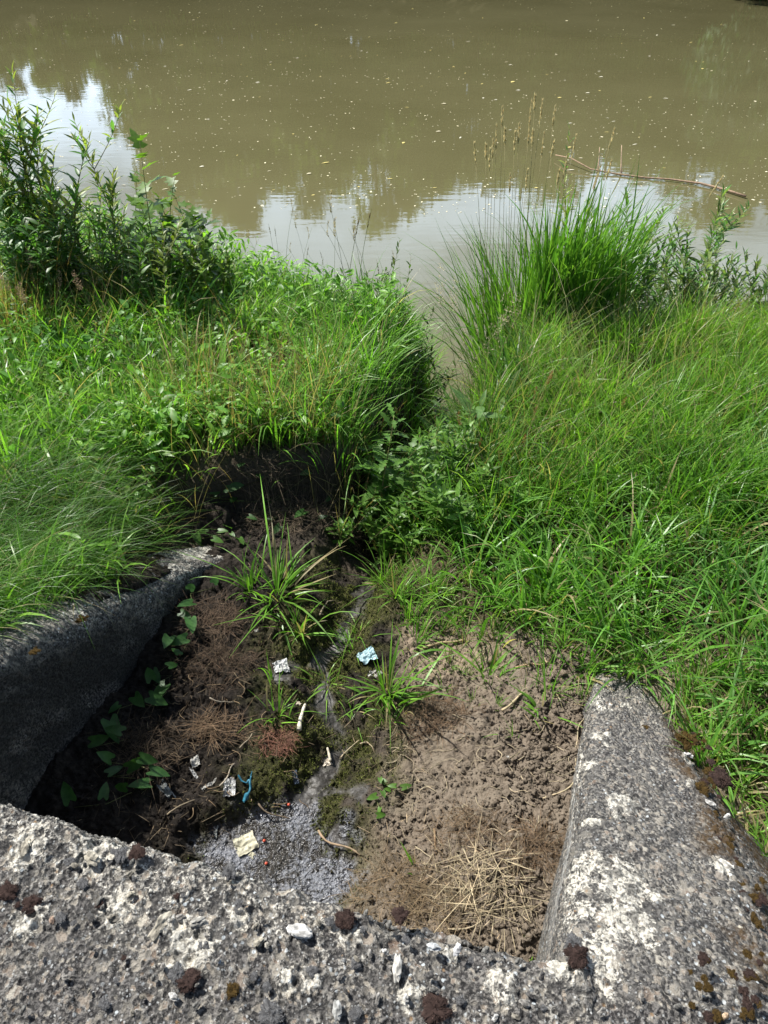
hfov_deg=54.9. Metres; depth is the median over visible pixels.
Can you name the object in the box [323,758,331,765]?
wood chip
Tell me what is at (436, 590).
grass tuft
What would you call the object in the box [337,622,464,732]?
grass tuft
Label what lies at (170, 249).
leafy weed
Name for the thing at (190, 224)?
maple sapling
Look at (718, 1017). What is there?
moss cushion
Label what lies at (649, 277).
willow bush
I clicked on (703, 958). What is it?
moss cushion
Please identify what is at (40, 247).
leafy bush
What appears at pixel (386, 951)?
stone
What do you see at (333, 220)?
grass stalk
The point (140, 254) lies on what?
leafy bush
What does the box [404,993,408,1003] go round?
stone
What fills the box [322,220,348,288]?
grass stalk
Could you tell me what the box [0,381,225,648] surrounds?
wispy grass
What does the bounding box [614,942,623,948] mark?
stone
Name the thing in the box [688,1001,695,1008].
moss cushion
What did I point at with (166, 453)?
leafy weeds
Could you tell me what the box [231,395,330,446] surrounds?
bank weed
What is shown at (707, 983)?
moss cushion
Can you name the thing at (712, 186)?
floating branch
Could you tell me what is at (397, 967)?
stone
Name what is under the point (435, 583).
grass tuft
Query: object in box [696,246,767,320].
willow bush
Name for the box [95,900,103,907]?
moss cushion
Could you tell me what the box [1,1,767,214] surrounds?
floating specks
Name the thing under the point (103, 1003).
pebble
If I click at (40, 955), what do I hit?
pebble
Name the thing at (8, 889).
moss cushion
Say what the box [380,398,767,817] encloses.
lush grass
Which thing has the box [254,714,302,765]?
dry grass mat
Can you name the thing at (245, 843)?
wrapper
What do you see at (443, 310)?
feathery stalk
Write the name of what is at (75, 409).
tussock grass
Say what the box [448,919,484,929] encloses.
dry stick
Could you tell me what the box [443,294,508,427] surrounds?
feathery stalk
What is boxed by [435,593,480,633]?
grass tuft
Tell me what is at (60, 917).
pebble
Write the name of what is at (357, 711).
grass tuft
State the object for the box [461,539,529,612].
grass tuft
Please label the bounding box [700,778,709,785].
moss cushion
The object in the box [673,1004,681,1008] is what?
pebble
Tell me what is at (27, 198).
willow shrub
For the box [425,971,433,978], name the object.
pebble
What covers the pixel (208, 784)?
plastic strip
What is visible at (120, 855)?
moss cushion
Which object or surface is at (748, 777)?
verge grass
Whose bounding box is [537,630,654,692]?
grass tuft
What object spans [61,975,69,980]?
pebble
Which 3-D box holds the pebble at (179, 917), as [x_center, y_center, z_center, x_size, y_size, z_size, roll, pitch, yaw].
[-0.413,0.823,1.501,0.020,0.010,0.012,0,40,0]
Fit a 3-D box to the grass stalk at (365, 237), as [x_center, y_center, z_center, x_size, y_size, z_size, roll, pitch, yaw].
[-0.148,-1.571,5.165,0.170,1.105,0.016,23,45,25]
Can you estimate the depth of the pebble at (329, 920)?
1.50 m
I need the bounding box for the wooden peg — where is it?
[327,747,331,761]
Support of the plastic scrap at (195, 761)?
on the ground at (294, 852)
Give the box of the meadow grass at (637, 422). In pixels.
[354,273,767,557]
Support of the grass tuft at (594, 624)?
on the ground at (294, 852)
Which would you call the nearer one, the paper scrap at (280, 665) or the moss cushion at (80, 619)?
the moss cushion at (80, 619)
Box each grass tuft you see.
[153,477,355,659]
[190,538,273,602]
[243,673,319,727]
[245,588,362,647]
[261,650,286,684]
[294,615,360,711]
[323,619,395,662]
[326,685,379,746]
[335,532,432,613]
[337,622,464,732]
[342,614,369,638]
[350,478,453,617]
[362,546,445,610]
[373,702,406,725]
[381,581,471,640]
[393,536,480,623]
[395,592,443,675]
[400,841,414,874]
[417,535,535,604]
[430,624,527,681]
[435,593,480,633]
[455,559,591,631]
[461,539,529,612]
[483,716,534,756]
[506,648,582,728]
[516,645,599,710]
[532,598,588,666]
[535,555,634,661]
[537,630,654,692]
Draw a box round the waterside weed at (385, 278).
[340,238,401,303]
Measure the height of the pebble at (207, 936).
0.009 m
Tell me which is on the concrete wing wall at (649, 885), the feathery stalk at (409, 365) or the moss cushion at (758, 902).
the moss cushion at (758, 902)
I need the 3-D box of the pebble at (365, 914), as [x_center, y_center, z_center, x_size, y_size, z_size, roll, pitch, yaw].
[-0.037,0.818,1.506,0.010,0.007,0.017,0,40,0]
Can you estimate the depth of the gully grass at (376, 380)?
3.97 m
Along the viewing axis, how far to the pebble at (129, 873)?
1.56 m
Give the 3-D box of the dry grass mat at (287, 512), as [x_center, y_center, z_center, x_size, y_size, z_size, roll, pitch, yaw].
[-0.520,-0.123,3.575,0.544,0.361,0.663,-20,44,-22]
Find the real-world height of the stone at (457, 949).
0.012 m
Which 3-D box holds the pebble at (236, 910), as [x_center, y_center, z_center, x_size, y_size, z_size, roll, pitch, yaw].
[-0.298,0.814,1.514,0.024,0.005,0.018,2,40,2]
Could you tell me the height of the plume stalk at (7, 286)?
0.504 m
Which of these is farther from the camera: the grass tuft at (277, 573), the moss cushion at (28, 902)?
the grass tuft at (277, 573)
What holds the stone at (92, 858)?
on the concrete headwall
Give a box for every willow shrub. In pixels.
[0,61,97,292]
[64,101,141,277]
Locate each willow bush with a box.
[585,186,679,334]
[624,214,727,333]
[665,185,763,320]
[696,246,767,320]
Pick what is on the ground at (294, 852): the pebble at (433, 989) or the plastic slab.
the plastic slab
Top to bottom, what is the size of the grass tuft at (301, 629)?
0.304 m
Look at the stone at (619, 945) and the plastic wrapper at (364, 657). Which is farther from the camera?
the plastic wrapper at (364, 657)
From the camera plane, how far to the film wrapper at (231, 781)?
2.55 m
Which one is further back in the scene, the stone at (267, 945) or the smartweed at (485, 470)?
the smartweed at (485, 470)
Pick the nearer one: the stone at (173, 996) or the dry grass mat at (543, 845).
the stone at (173, 996)
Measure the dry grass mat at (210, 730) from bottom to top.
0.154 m
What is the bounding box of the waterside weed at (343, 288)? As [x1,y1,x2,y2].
[319,271,374,297]
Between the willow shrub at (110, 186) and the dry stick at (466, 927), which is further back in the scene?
the willow shrub at (110, 186)
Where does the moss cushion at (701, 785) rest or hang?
on the concrete wing wall at (649, 885)
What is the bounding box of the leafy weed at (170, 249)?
[142,211,203,343]
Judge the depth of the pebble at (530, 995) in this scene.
1.39 m
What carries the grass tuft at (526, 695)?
on the ground at (294, 852)
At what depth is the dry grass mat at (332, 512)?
3.70 m
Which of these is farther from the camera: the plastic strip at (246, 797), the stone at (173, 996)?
the plastic strip at (246, 797)
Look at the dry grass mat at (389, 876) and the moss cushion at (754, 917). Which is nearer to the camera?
the moss cushion at (754, 917)
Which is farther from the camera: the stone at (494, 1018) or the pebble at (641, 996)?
the pebble at (641, 996)
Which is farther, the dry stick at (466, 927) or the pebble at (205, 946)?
the dry stick at (466, 927)
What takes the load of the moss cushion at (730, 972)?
on the concrete wing wall at (649, 885)
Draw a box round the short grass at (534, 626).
[376,505,726,745]
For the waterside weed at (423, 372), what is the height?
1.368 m
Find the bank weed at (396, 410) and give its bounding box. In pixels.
[312,400,406,476]
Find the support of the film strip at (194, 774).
on the ground at (294, 852)
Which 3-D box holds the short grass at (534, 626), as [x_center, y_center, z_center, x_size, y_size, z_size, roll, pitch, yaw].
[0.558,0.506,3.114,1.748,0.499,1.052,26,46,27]
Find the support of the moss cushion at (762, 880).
on the concrete wing wall at (649, 885)
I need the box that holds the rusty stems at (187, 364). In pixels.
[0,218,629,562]
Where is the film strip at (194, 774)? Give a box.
[189,767,197,778]
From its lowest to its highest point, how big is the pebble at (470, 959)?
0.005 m
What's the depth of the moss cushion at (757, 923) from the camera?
1.63 m
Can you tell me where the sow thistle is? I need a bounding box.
[339,391,429,547]
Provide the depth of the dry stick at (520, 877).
2.22 m
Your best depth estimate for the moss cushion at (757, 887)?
1.75 m
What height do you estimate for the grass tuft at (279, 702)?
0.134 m
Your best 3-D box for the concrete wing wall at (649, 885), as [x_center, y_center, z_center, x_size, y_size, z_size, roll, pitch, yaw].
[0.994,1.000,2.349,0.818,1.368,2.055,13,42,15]
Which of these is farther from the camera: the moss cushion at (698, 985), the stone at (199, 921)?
the stone at (199, 921)
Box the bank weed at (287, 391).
[257,363,332,427]
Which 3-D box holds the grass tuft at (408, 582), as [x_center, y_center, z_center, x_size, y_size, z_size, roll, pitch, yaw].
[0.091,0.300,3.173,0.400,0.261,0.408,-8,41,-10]
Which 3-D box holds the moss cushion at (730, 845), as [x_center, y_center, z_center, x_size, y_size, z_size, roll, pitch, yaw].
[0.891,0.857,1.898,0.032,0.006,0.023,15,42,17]
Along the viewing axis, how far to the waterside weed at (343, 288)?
4.81 m
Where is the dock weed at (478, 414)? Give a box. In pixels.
[392,387,506,494]
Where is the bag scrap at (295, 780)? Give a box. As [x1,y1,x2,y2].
[292,770,298,783]
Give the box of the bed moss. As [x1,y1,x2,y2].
[200,548,429,906]
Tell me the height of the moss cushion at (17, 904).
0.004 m
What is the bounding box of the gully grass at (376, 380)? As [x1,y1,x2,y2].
[168,245,611,561]
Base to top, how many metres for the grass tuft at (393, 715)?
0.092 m
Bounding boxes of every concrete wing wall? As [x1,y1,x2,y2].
[0,545,222,809]
[536,668,767,1023]
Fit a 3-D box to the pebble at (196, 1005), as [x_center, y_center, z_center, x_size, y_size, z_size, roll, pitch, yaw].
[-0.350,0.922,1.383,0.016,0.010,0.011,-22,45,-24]
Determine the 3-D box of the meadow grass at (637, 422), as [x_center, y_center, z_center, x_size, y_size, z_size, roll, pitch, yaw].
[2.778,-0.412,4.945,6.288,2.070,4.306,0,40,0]
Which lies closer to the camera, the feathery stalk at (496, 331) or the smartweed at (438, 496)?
the smartweed at (438, 496)
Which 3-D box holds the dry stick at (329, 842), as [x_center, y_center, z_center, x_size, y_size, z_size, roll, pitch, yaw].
[-0.155,1.113,2.476,0.174,0.023,0.024,21,44,23]
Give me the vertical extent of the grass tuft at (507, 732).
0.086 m
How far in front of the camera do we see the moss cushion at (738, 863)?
1.83 m
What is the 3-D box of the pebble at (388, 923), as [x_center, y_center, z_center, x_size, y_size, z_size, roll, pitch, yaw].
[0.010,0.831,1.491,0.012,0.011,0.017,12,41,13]
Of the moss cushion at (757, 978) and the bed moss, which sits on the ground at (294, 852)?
the bed moss
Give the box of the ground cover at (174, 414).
[0,238,347,516]
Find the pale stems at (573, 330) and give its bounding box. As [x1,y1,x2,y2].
[399,233,767,480]
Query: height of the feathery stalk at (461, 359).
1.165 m
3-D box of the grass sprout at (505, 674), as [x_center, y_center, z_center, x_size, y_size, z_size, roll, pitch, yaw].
[0.463,0.625,2.816,0.112,0.060,0.090,0,40,0]
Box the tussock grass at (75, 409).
[0,236,465,493]
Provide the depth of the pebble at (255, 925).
1.49 m
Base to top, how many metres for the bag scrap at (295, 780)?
0.025 m
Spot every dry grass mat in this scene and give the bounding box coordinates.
[75,699,206,809]
[138,574,255,650]
[162,622,280,700]
[168,695,267,754]
[206,441,340,547]
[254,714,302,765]
[278,448,387,568]
[328,826,474,927]
[384,674,488,761]
[385,836,490,944]
[413,789,511,869]
[424,814,548,951]
[461,802,565,892]
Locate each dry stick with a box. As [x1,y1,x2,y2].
[167,799,194,814]
[209,697,234,702]
[219,763,234,785]
[257,801,289,818]
[317,830,359,855]
[319,600,333,615]
[340,740,358,758]
[421,639,464,649]
[433,828,436,854]
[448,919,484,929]
[462,848,479,870]
[501,691,525,711]
[503,875,537,878]
[515,661,547,668]
[543,758,575,798]
[575,719,583,747]
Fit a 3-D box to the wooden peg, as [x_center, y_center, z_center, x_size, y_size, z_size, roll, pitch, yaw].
[-0.202,0.891,2.719,0.012,0.023,0.051,-8,41,-10]
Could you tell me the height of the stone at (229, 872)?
0.014 m
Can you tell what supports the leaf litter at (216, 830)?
on the ground at (294, 852)
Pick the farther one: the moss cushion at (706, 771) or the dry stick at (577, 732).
the dry stick at (577, 732)
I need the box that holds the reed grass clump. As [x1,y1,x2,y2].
[377,92,723,393]
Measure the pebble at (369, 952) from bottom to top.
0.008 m
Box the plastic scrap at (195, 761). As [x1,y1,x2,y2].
[190,755,199,767]
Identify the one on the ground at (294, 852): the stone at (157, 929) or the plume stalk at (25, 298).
the plume stalk at (25, 298)
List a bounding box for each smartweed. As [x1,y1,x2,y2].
[325,481,427,566]
[347,449,419,530]
[397,462,476,547]
[405,399,478,531]
[412,416,531,505]
[413,433,545,541]
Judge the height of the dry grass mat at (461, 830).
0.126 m
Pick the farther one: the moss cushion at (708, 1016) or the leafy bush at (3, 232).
the leafy bush at (3, 232)
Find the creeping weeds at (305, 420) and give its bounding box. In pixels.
[194,338,364,445]
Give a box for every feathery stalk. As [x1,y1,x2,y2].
[398,326,429,432]
[429,289,453,416]
[434,263,459,401]
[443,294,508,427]
[449,276,472,389]
[456,341,465,392]
[457,289,515,400]
[472,287,522,382]
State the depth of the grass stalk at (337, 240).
4.63 m
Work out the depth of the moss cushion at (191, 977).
1.41 m
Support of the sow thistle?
on the ground at (294, 852)
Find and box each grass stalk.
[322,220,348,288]
[326,191,344,279]
[329,217,353,283]
[348,214,360,279]
[359,209,371,279]
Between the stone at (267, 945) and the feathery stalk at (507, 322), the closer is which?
the stone at (267, 945)
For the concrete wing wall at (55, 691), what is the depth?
2.55 m
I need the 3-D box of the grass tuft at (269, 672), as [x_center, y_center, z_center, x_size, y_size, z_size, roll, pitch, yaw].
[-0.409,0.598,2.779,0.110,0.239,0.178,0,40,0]
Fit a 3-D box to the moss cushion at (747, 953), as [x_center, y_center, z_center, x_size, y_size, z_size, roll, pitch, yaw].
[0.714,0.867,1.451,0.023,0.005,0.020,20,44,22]
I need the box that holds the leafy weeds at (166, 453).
[0,205,430,571]
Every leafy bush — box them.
[0,118,48,296]
[1,206,91,307]
[60,205,155,318]
[178,237,241,303]
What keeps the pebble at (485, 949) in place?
on the concrete headwall
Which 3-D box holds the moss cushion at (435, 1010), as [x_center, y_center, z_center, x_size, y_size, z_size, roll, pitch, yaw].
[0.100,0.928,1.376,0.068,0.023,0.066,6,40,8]
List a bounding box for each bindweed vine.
[61,578,218,807]
[191,525,243,544]
[210,463,331,533]
[366,776,411,818]
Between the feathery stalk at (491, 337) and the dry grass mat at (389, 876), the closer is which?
the dry grass mat at (389, 876)
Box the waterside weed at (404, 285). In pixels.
[363,259,436,377]
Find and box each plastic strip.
[200,778,216,790]
[238,775,251,802]
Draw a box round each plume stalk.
[0,275,23,311]
[15,284,40,322]
[55,268,62,319]
[72,270,99,324]
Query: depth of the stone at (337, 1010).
1.37 m
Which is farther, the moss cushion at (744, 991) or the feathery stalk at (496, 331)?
the feathery stalk at (496, 331)
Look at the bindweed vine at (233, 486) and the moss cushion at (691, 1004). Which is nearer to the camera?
the moss cushion at (691, 1004)
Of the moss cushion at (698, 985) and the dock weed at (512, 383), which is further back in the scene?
the dock weed at (512, 383)
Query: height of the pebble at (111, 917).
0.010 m
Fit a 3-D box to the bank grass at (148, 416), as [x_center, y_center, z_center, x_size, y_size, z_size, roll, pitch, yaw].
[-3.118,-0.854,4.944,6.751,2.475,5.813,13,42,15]
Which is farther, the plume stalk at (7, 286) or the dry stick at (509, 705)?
the plume stalk at (7, 286)
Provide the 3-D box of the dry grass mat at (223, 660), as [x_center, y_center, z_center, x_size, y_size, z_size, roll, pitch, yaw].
[-0.667,0.575,2.918,0.468,0.149,0.422,0,40,0]
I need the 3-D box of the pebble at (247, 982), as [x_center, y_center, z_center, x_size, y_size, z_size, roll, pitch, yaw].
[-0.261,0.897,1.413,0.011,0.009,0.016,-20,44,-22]
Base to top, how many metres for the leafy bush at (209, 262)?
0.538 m
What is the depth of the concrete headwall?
1.45 m
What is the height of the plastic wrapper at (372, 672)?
0.026 m
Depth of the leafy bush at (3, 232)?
4.46 m
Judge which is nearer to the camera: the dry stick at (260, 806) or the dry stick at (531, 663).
the dry stick at (260, 806)
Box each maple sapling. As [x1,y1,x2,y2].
[112,128,186,288]
[165,185,221,285]
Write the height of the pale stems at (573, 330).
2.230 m
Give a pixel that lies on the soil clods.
(538, 764)
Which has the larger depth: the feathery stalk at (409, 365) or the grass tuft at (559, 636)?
the feathery stalk at (409, 365)
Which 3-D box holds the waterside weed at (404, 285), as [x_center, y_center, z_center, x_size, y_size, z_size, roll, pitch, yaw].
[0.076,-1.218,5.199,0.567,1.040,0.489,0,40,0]
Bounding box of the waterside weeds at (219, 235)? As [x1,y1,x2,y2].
[3,178,437,445]
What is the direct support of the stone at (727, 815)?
on the concrete wing wall at (649, 885)
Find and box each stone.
[20,838,34,857]
[49,916,54,923]
[84,851,99,866]
[125,891,135,897]
[147,911,172,940]
[168,992,178,1000]
[190,916,205,926]
[253,937,264,946]
[257,997,284,1023]
[265,942,269,948]
[286,923,312,938]
[332,1000,341,1021]
[382,948,388,954]
[392,953,401,982]
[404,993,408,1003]
[426,942,440,950]
[453,942,460,956]
[491,1014,498,1021]
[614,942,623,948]
[684,752,693,758]
[705,799,715,806]
[719,858,733,868]
[722,1012,728,1019]
[723,813,730,818]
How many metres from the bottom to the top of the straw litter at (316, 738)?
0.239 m
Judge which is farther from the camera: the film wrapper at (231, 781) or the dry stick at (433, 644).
the dry stick at (433, 644)
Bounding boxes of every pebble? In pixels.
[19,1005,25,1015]
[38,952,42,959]
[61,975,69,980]
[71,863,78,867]
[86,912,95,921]
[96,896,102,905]
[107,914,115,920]
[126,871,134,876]
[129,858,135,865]
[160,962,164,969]
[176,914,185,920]
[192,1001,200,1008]
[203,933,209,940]
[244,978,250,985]
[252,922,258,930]
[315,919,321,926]
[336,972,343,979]
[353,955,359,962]
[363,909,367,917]
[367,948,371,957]
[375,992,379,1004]
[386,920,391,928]
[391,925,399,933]
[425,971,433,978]
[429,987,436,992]
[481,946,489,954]
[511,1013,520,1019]
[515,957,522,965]
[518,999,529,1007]
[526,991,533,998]
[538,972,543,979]
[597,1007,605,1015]
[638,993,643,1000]
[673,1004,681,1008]
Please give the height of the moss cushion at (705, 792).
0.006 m
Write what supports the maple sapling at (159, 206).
on the ground at (294, 852)
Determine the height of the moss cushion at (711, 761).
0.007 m
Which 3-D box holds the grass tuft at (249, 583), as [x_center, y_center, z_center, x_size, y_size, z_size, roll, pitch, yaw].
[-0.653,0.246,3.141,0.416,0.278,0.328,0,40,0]
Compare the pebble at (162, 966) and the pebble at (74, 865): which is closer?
the pebble at (162, 966)
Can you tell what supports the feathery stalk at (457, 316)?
on the ground at (294, 852)
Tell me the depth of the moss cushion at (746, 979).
1.42 m
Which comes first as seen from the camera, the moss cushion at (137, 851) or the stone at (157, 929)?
the stone at (157, 929)
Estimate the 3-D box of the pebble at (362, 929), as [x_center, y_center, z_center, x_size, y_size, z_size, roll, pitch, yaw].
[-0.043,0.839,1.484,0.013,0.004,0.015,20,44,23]
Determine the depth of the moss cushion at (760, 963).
1.44 m
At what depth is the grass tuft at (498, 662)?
2.87 m
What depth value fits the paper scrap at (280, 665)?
2.93 m
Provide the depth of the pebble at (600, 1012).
1.37 m
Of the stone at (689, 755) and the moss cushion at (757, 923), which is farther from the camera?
the stone at (689, 755)
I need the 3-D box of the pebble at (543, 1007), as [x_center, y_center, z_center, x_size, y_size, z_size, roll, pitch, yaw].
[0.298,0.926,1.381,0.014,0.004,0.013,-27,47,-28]
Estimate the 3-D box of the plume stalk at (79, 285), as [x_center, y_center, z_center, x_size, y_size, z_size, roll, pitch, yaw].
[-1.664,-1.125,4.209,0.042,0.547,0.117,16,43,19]
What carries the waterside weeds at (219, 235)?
on the ground at (294, 852)
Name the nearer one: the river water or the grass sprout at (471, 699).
the grass sprout at (471, 699)
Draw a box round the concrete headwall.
[0,803,767,1023]
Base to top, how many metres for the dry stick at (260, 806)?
0.044 m
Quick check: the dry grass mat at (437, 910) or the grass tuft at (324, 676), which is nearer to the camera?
the dry grass mat at (437, 910)
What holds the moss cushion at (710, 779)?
on the concrete wing wall at (649, 885)
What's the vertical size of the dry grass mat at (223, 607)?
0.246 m
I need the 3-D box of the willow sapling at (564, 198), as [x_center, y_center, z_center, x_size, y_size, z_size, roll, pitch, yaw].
[1.262,-1.733,5.672,0.522,2.161,0.610,-21,44,-23]
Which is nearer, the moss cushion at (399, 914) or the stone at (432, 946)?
the stone at (432, 946)
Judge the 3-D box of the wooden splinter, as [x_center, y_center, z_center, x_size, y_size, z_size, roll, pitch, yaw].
[-0.308,0.763,2.760,0.018,0.044,0.136,2,40,2]
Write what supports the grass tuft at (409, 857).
on the ground at (294, 852)
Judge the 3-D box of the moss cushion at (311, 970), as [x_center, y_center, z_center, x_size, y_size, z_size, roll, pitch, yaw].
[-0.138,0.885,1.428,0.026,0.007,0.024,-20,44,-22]
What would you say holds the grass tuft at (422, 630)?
on the ground at (294, 852)
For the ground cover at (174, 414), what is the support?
on the ground at (294, 852)
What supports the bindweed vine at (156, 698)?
on the ground at (294, 852)
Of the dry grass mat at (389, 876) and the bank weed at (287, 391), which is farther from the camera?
the bank weed at (287, 391)
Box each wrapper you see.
[223,777,235,796]
[232,830,258,856]
[357,646,377,664]
[368,669,382,676]
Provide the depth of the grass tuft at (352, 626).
3.17 m
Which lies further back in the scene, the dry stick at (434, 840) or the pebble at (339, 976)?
the dry stick at (434, 840)
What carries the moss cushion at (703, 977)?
on the concrete wing wall at (649, 885)
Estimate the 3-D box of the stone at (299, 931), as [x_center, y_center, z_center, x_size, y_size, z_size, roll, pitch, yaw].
[-0.170,0.839,1.482,0.056,0.023,0.026,8,41,9]
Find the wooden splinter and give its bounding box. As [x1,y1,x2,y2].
[297,704,305,731]
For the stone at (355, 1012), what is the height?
0.007 m
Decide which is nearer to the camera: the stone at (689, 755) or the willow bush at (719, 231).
the stone at (689, 755)
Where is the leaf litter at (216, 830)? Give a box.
[214,825,218,838]
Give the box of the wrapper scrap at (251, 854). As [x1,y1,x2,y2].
[248,851,255,858]
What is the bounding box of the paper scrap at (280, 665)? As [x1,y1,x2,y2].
[272,658,289,672]
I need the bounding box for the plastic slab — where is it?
[156,779,175,800]
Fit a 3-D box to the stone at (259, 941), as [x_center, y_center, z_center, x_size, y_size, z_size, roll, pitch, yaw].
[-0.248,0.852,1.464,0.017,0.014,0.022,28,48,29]
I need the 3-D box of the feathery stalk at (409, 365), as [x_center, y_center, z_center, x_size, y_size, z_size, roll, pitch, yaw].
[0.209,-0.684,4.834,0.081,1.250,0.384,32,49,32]
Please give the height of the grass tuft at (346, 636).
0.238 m
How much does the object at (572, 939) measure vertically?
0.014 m
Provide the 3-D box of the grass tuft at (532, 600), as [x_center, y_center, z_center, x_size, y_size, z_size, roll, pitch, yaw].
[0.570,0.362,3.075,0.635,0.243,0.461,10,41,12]
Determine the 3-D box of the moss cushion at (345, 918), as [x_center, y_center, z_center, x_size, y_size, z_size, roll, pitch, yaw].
[-0.079,0.824,1.500,0.049,0.016,0.048,13,42,15]
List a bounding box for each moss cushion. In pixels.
[0,878,18,901]
[12,901,20,907]
[21,894,43,914]
[28,646,40,654]
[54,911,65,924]
[63,857,75,865]
[75,614,88,622]
[76,877,87,889]
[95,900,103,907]
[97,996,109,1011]
[113,846,125,864]
[128,843,144,860]
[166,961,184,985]
[173,893,179,899]
[175,966,201,994]
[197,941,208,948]
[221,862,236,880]
[226,982,239,1001]
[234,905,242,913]
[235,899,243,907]
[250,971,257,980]
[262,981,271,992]
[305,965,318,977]
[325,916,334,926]
[333,907,356,931]
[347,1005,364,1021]
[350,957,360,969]
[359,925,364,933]
[391,905,408,926]
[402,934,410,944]
[419,991,455,1023]
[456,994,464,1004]
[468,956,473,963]
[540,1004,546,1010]
[561,942,589,970]
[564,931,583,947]
[674,730,700,751]
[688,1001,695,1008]
[694,981,702,990]
[695,781,709,792]
[696,951,709,964]
[699,790,708,796]
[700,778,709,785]
[700,974,707,981]
[702,768,708,775]
[702,981,713,992]
[702,1009,713,1023]
[705,758,714,765]
[707,777,713,783]
[709,766,734,788]
[712,1008,723,1022]
[726,841,735,849]
[726,968,736,978]
[735,859,743,867]
[738,985,748,996]
[739,1012,745,1021]
[741,1000,753,1011]
[741,1006,754,1020]
[742,948,752,960]
[742,967,757,979]
[742,995,750,1002]
[743,975,751,981]
[748,893,758,902]
[750,910,758,922]
[750,973,759,980]
[750,995,760,1003]
[754,883,761,890]
[754,919,763,929]
[754,1000,762,1008]
[755,898,762,906]
[757,959,763,966]
[758,893,767,904]
[759,876,767,884]
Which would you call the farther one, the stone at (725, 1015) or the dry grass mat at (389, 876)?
the dry grass mat at (389, 876)
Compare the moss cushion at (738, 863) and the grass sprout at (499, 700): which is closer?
the moss cushion at (738, 863)
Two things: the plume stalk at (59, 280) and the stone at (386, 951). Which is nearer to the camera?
the stone at (386, 951)
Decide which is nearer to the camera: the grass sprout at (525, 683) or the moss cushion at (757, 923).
the moss cushion at (757, 923)
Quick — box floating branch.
[555,145,746,197]
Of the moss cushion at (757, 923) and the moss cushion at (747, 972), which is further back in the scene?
the moss cushion at (757, 923)
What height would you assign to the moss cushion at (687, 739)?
0.030 m
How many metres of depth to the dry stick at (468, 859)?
2.26 m
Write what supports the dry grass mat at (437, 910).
on the ground at (294, 852)
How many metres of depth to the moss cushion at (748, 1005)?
1.38 m
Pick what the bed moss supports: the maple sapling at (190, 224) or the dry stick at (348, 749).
the dry stick at (348, 749)
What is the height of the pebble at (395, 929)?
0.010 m
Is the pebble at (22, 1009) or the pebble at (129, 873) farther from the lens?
the pebble at (129, 873)
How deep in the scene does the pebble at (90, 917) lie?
1.50 m
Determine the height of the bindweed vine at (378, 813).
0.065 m
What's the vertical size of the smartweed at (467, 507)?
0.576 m
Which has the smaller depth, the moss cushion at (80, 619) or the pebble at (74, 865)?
the pebble at (74, 865)
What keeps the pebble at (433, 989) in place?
on the concrete headwall
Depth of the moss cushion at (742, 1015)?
1.37 m
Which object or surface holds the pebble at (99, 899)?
on the concrete headwall
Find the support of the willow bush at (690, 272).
on the ground at (294, 852)
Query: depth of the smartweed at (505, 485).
3.51 m
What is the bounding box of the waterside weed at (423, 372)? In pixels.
[394,296,467,427]
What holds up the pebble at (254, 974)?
on the concrete headwall
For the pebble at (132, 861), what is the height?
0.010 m
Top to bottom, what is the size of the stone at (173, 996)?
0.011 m
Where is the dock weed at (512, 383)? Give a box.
[477,368,554,451]
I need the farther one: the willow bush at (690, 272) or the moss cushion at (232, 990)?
the willow bush at (690, 272)
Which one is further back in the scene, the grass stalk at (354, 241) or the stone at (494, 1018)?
the grass stalk at (354, 241)
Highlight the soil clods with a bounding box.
[38,526,606,961]
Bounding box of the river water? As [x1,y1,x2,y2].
[0,0,767,429]
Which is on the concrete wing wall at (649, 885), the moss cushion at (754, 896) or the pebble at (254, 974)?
the moss cushion at (754, 896)
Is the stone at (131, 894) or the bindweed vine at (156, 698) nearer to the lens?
the stone at (131, 894)
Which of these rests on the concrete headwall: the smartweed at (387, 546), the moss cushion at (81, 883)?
the moss cushion at (81, 883)
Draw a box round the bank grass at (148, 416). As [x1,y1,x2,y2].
[0,200,446,636]
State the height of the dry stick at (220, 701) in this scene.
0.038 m
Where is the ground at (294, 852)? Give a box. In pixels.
[0,318,767,961]
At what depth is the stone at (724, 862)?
1.81 m
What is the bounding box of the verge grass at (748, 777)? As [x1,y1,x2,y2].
[625,625,767,860]
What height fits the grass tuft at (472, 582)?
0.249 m
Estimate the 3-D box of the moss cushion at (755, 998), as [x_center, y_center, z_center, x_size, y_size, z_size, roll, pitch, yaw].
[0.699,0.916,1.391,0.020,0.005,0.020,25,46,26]
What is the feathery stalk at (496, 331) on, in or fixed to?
on the ground at (294, 852)
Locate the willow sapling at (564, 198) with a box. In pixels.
[531,121,605,256]
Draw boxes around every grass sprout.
[455,662,480,679]
[463,687,486,707]
[483,692,510,706]
[494,667,518,682]
[514,671,533,693]
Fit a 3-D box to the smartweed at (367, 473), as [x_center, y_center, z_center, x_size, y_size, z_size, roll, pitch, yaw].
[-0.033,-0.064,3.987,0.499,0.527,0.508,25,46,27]
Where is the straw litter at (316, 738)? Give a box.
[78,551,589,955]
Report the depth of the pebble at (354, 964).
1.44 m

